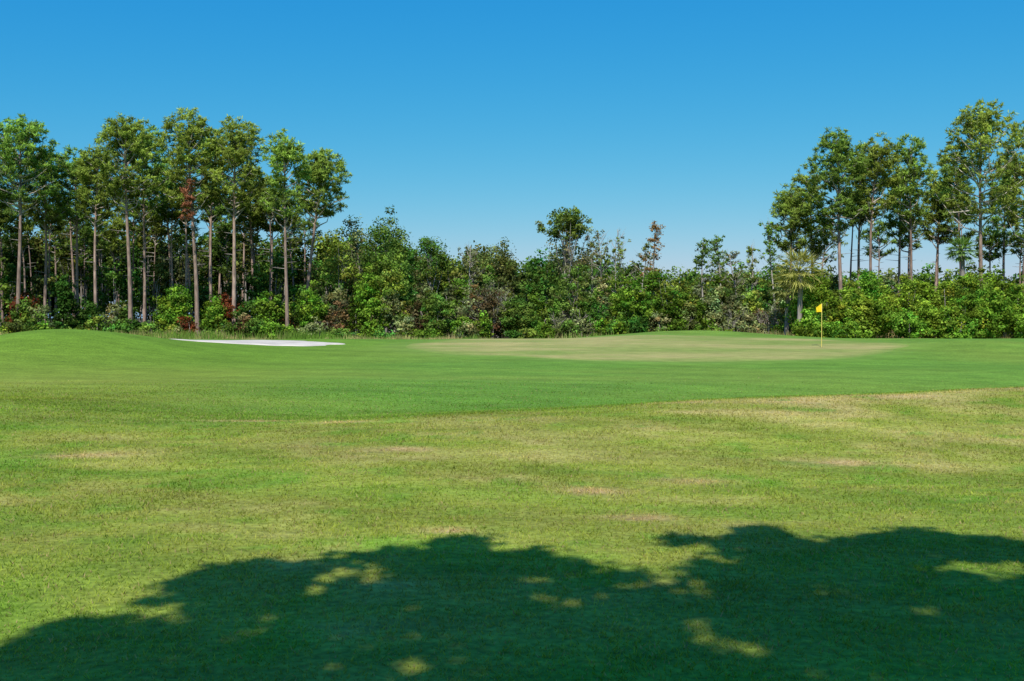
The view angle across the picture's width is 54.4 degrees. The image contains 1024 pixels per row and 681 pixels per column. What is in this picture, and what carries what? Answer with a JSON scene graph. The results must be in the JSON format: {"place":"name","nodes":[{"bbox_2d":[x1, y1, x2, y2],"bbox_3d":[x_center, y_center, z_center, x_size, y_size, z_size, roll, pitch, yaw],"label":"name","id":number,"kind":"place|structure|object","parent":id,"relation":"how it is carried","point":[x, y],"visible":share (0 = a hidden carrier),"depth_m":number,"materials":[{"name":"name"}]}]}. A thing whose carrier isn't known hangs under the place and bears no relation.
{"place":"outdoors","nodes":[
{"label":"outdoors","id":0,"kind":"place"},
{"bbox_2d":[0,318,1023,680],"bbox_3d":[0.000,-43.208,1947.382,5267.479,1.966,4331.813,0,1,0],"label":"ground","id":1,"kind":"structure","parent":0,"point":[82,358],"depth_m":8.69,"materials":[{"name":"green plant"}]},
{"bbox_2d":[0,153,23,211],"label":"pine tree","id":2,"kind":"object","parent":1,"relation":"on","point":[3,205],"visible":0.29,"depth_m":92.05,"materials":[{"name":"green plant"}]},
{"bbox_2d":[0,113,71,321],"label":"pine tree","id":3,"kind":"object","parent":1,"relation":"on","point":[23,139],"visible":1,"depth_m":84.68,"materials":[{"name":"green plant"}]},
{"bbox_2d":[21,145,72,320],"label":"pine tree","id":4,"kind":"object","parent":1,"relation":"on","point":[48,213],"visible":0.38,"depth_m":90.66,"materials":[{"name":"green plant"}]},
{"bbox_2d":[47,144,95,314],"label":"pine tree","id":5,"kind":"object","parent":1,"relation":"on","point":[78,218],"visible":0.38,"depth_m":93.26,"materials":[{"name":"green plant"}]},
{"bbox_2d":[71,144,124,306],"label":"pine tree","id":6,"kind":"object","parent":1,"relation":"on","point":[82,162],"visible":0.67,"depth_m":86.43,"materials":[{"name":"green plant"}]},
{"bbox_2d":[88,111,162,324],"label":"pine tree","id":7,"kind":"object","parent":1,"relation":"on","point":[124,132],"visible":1,"depth_m":83.14,"materials":[{"name":"green plant"}]},
{"bbox_2d":[119,123,174,321],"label":"pine tree","id":8,"kind":"object","parent":1,"relation":"on","point":[144,205],"visible":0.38,"depth_m":90.57,"materials":[{"name":"green plant"}]},
{"bbox_2d":[143,157,182,294],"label":"pine tree","id":9,"kind":"object","parent":1,"relation":"on","point":[158,216],"visible":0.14,"depth_m":96.35,"materials":[{"name":"green plant"}]},
{"bbox_2d":[153,106,227,336],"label":"pine tree","id":10,"kind":"object","parent":1,"relation":"on","point":[186,138],"visible":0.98,"depth_m":83.12,"materials":[{"name":"green plant"}]},
{"bbox_2d":[193,127,236,301],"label":"pine tree","id":11,"kind":"object","parent":1,"relation":"on","point":[219,209],"visible":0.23,"depth_m":92.72,"materials":[{"name":"green plant"}]},
{"bbox_2d":[203,114,271,332],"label":"pine tree","id":12,"kind":"object","parent":1,"relation":"on","point":[234,153],"visible":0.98,"depth_m":84.03,"materials":[{"name":"green plant"}]},
{"bbox_2d":[227,165,268,303],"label":"pine tree","id":13,"kind":"object","parent":1,"relation":"on","point":[254,214],"visible":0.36,"depth_m":97.29,"materials":[{"name":"green plant"}]},
{"bbox_2d":[175,339,343,345],"bbox_3d":[-13.243,0.077,52.319,9.199,0.375,3.605,0,1,0],"label":"sand bunker","id":14,"kind":"object","parent":1,"relation":"on","point":[281,342],"visible":1,"depth_m":51.69},
{"bbox_2d":[254,180,288,298],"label":"pine tree","id":15,"kind":"object","parent":1,"relation":"on","point":[274,228],"visible":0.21,"depth_m":98.42,"materials":[{"name":"green plant"}]},
{"bbox_2d":[257,127,312,335],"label":"pine tree","id":16,"kind":"object","parent":1,"relation":"on","point":[284,155],"visible":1,"depth_m":81.39,"materials":[{"name":"green plant"}]},
{"bbox_2d":[289,147,352,301],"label":"pine tree","id":17,"kind":"object","parent":1,"relation":"on","point":[322,168],"visible":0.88,"depth_m":89.29,"materials":[{"name":"green plant"}]},
{"bbox_2d":[311,316,343,333],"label":"bare shrub","id":18,"kind":"object","parent":1,"relation":"on","point":[323,326],"visible":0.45,"depth_m":84.08,"materials":[{"name":"green plant"}]},
{"bbox_2d":[316,226,360,295],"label":"oak tree","id":19,"kind":"object","parent":1,"relation":"on","point":[342,273],"visible":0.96,"depth_m":89.56,"materials":[{"name":"green plant"}]},
{"bbox_2d":[333,214,373,332],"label":"oak tree","id":20,"kind":"object","parent":1,"relation":"on","point":[352,235],"visible":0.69,"depth_m":92.50,"materials":[{"name":"green plant"}]},
{"bbox_2d":[357,204,417,332],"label":"oak tree","id":21,"kind":"object","parent":1,"relation":"on","point":[380,237],"visible":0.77,"depth_m":89.36,"materials":[{"name":"green plant"}]},
{"bbox_2d":[0,254,796,338],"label":"shrub thicket","id":22,"kind":"object","parent":1,"relation":"on","point":[375,312],"visible":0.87,"depth_m":84.14,"materials":[{"name":"green plant"}]},
{"bbox_2d":[412,236,451,292],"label":"oak tree","id":23,"kind":"object","parent":1,"relation":"on","point":[437,257],"visible":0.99,"depth_m":94.53,"materials":[{"name":"green plant"}]},
{"bbox_2d":[432,291,470,335],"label":"bare shrub","id":24,"kind":"object","parent":1,"relation":"on","point":[445,292],"visible":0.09,"depth_m":88.21,"materials":[{"name":"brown plant"}]},
{"bbox_2d":[458,244,491,290],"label":"slender tree","id":25,"kind":"object","parent":1,"relation":"on","point":[472,255],"visible":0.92,"depth_m":95.90,"materials":[{"name":"green plant"}]},
{"bbox_2d":[458,283,512,338],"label":"bare shrub","id":26,"kind":"object","parent":1,"relation":"on","point":[471,303],"visible":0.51,"depth_m":86.87,"materials":[{"name":"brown plant"}]},
{"bbox_2d":[461,280,509,338],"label":"bare shrub","id":27,"kind":"object","parent":1,"relation":"on","point":[465,290],"visible":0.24,"depth_m":88.72,"materials":[{"name":"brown plant"}]},
{"bbox_2d":[473,237,519,337],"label":"oak tree","id":28,"kind":"object","parent":1,"relation":"on","point":[500,258],"visible":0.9,"depth_m":97.56,"materials":[{"name":"green plant"}]},
{"bbox_2d":[0,327,1016,338],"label":"tall grass","id":29,"kind":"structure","parent":1,"relation":"on","point":[186,335],"depth_m":77.86,"materials":[{"name":"green plant"}]},
{"bbox_2d":[0,177,1023,336],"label":"forest","id":30,"kind":"object","parent":1,"relation":"on","point":[112,272],"visible":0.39,"depth_m":103.88,"materials":[{"name":"green plant"}]},
{"bbox_2d":[535,206,593,293],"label":"oak tree","id":31,"kind":"object","parent":1,"relation":"on","point":[570,225],"visible":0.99,"depth_m":95.26,"materials":[{"name":"green plant"}]},
{"bbox_2d":[550,317,586,335],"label":"bare shrub","id":32,"kind":"object","parent":1,"relation":"on","point":[557,324],"visible":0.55,"depth_m":81.87,"materials":[{"name":"green plant"}]},
{"bbox_2d":[548,308,593,332],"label":"bare shrub","id":33,"kind":"object","parent":1,"relation":"on","point":[571,313],"visible":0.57,"depth_m":83.41,"materials":[{"name":"green plant"}]},
{"bbox_2d":[545,237,602,299],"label":"oak tree","id":34,"kind":"object","parent":1,"relation":"on","point":[561,253],"visible":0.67,"depth_m":95.83,"materials":[{"name":"green plant"}]},
{"bbox_2d":[561,311,596,336],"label":"bare shrub","id":35,"kind":"object","parent":1,"relation":"on","point":[591,328],"visible":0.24,"depth_m":83.58,"materials":[{"name":"green plant"}]},
{"bbox_2d":[579,231,610,296],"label":"slender tree","id":36,"kind":"object","parent":1,"relation":"on","point":[591,245],"visible":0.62,"depth_m":96.84,"materials":[{"name":"green plant"}]},
{"bbox_2d":[584,229,614,280],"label":"slender tree","id":37,"kind":"object","parent":1,"relation":"on","point":[598,250],"visible":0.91,"depth_m":94.90,"materials":[{"name":"green plant"}]},
{"bbox_2d":[598,237,630,316],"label":"slender tree","id":38,"kind":"object","parent":1,"relation":"on","point":[618,255],"visible":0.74,"depth_m":94.57,"materials":[{"name":"green plant"}]},
{"bbox_2d":[614,229,635,284],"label":"slender tree","id":39,"kind":"object","parent":1,"relation":"on","point":[623,258],"visible":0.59,"depth_m":95.80,"materials":[{"name":"green plant"}]},
{"bbox_2d":[626,242,654,291],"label":"slender tree","id":40,"kind":"object","parent":1,"relation":"on","point":[646,245],"visible":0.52,"depth_m":97.86,"materials":[{"name":"green plant"}]},
{"bbox_2d":[639,221,665,310],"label":"slender tree","id":41,"kind":"object","parent":1,"relation":"on","point":[655,238],"visible":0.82,"depth_m":93.73,"materials":[{"name":"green plant"}]},
{"bbox_2d":[368,334,944,364],"bbox_3d":[7.409,0.288,50.908,29.996,1.003,21.381,0,1,0],"label":"green fringe","id":42,"kind":"object","parent":1,"relation":"on","point":[913,348],"visible":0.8,"depth_m":44.82,"materials":[{"name":"green plant"}]},
{"bbox_2d":[406,335,908,361],"bbox_3d":[7.449,0.314,50.920,27.016,0.882,19.120,0,1,0],"label":"putting green","id":43,"kind":"object","parent":42,"relation":"on","point":[657,348],"visible":0.99,"depth_m":48.63,"materials":[{"name":"green plant"}]},
{"bbox_2d":[654,310,699,329],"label":"bare shrub","id":44,"kind":"object","parent":1,"relation":"on","point":[686,319],"visible":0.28,"depth_m":84.82,"materials":[{"name":"green plant"}]},
{"bbox_2d":[692,237,716,305],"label":"slender tree","id":45,"kind":"object","parent":1,"relation":"on","point":[704,251],"visible":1,"depth_m":92.78,"materials":[{"name":"green plant"}]},
{"bbox_2d":[705,234,730,326],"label":"slender tree","id":46,"kind":"object","parent":1,"relation":"on","point":[714,243],"visible":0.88,"depth_m":93.89,"materials":[{"name":"green plant"}]},
{"bbox_2d":[720,250,751,293],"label":"slender tree","id":47,"kind":"object","parent":1,"relation":"on","point":[741,281],"visible":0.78,"depth_m":96.70,"materials":[{"name":"green plant"}]},
{"bbox_2d":[714,303,758,331],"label":"bare shrub","id":48,"kind":"object","parent":1,"relation":"on","point":[730,322],"visible":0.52,"depth_m":83.08,"materials":[{"name":"green plant"}]},
{"bbox_2d":[725,306,763,325],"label":"bare shrub","id":49,"kind":"object","parent":1,"relation":"on","point":[744,314],"visible":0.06,"depth_m":85.73,"materials":[{"name":"green plant"}]},
{"bbox_2d":[744,242,765,289],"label":"slender tree","id":50,"kind":"object","parent":1,"relation":"on","point":[750,252],"visible":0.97,"depth_m":92.91,"materials":[{"name":"green plant"}]},
{"bbox_2d":[757,217,783,332],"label":"slender tree","id":51,"kind":"object","parent":1,"relation":"on","point":[769,238],"visible":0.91,"depth_m":91.75,"materials":[{"name":"green plant"}]},
{"bbox_2d":[755,302,794,333],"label":"bare shrub","id":52,"kind":"object","parent":1,"relation":"on","point":[768,323],"visible":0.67,"depth_m":83.53,"materials":[{"name":"green plant"}]},
{"bbox_2d":[769,268,797,334],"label":"sabal palm","id":53,"kind":"object","parent":1,"relation":"on","point":[785,295],"visible":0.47,"depth_m":79.79,"materials":[{"name":"green plant"}]},
{"bbox_2d":[769,182,814,299],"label":"pine tree","id":54,"kind":"object","parent":1,"relation":"on","point":[794,208],"visible":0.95,"depth_m":91.28,"materials":[{"name":"green plant"}]},
{"bbox_2d":[771,246,824,321],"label":"sabal palm","id":55,"kind":"object","parent":1,"relation":"on","point":[803,258],"visible":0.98,"depth_m":74.65,"materials":[{"name":"green plant"}]},
{"bbox_2d":[786,166,834,275],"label":"pine tree","id":56,"kind":"object","parent":1,"relation":"on","point":[818,247],"visible":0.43,"depth_m":94.29,"materials":[{"name":"green plant"}]},
{"bbox_2d":[816,304,821,346],"bbox_3d":[15.439,-0.719,49.997,0.340,2.315,0.116,0,1,0],"label":"golf flag","id":57,"kind":"object","parent":1,"relation":"on","point":[819,308],"visible":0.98,"depth_m":49.98,"materials":[{"name":"fabric"}]},
{"bbox_2d":[800,126,872,300],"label":"pine tree","id":58,"kind":"object","parent":1,"relation":"on","point":[839,148],"visible":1,"depth_m":87.16,"materials":[{"name":"green plant"}]},
{"bbox_2d":[840,140,881,287],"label":"pine tree","id":59,"kind":"object","parent":1,"relation":"on","point":[862,218],"visible":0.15,"depth_m":93.75,"materials":[{"name":"green plant"}]},
{"bbox_2d":[850,132,904,272],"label":"pine tree","id":60,"kind":"object","parent":1,"relation":"on","point":[877,151],"visible":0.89,"depth_m":89.17,"materials":[{"name":"green plant"}]},
{"bbox_2d":[876,157,919,294],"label":"pine tree","id":61,"kind":"object","parent":1,"relation":"on","point":[892,223],"visible":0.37,"depth_m":97.61,"materials":[{"name":"green plant"}]},
{"bbox_2d":[779,266,1023,338],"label":"wax myrtle shrubs","id":62,"kind":"object","parent":1,"relation":"on","point":[869,307],"visible":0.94,"depth_m":73.83,"materials":[{"name":"green plant"}]},
{"bbox_2d":[885,133,936,281],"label":"pine tree","id":63,"kind":"object","parent":1,"relation":"on","point":[916,173],"visible":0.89,"depth_m":91.24,"materials":[{"name":"green plant"}]},
{"bbox_2d":[920,161,960,290],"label":"pine tree","id":64,"kind":"object","parent":1,"relation":"on","point":[936,237],"visible":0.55,"depth_m":98.34,"materials":[{"name":"green plant"}]},
{"bbox_2d":[931,144,977,275],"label":"pine tree","id":65,"kind":"object","parent":1,"relation":"on","point":[965,220],"visible":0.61,"depth_m":96.44,"materials":[{"name":"green plant"}]},
{"bbox_2d":[944,235,979,275],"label":"sabal palm","id":66,"kind":"object","parent":1,"relation":"on","point":[962,257],"visible":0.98,"depth_m":82.57,"materials":[{"name":"green plant"}]},
{"bbox_2d":[932,97,1023,285],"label":"pine tree","id":67,"kind":"object","parent":1,"relation":"on","point":[982,121],"visible":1,"depth_m":82.04,"materials":[{"name":"green plant"}]},
{"bbox_2d":[982,158,1023,280],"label":"pine tree","id":68,"kind":"object","parent":1,"relation":"on","point":[993,221],"visible":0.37,"depth_m":97.49,"materials":[{"name":"green plant"}]},
{"bbox_2d":[990,120,1023,291],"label":"pine tree","id":69,"kind":"object","parent":1,"relation":"on","point":[1013,216],"visible":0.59,"depth_m":88.80,"materials":[{"name":"green plant"}]},
{"bbox_2d":[0,0,1023,317],"label":"sky","id":70,"kind":"structure","parent":0,"point":[477,120],"materials":[{"name":"blue"}]}
]}

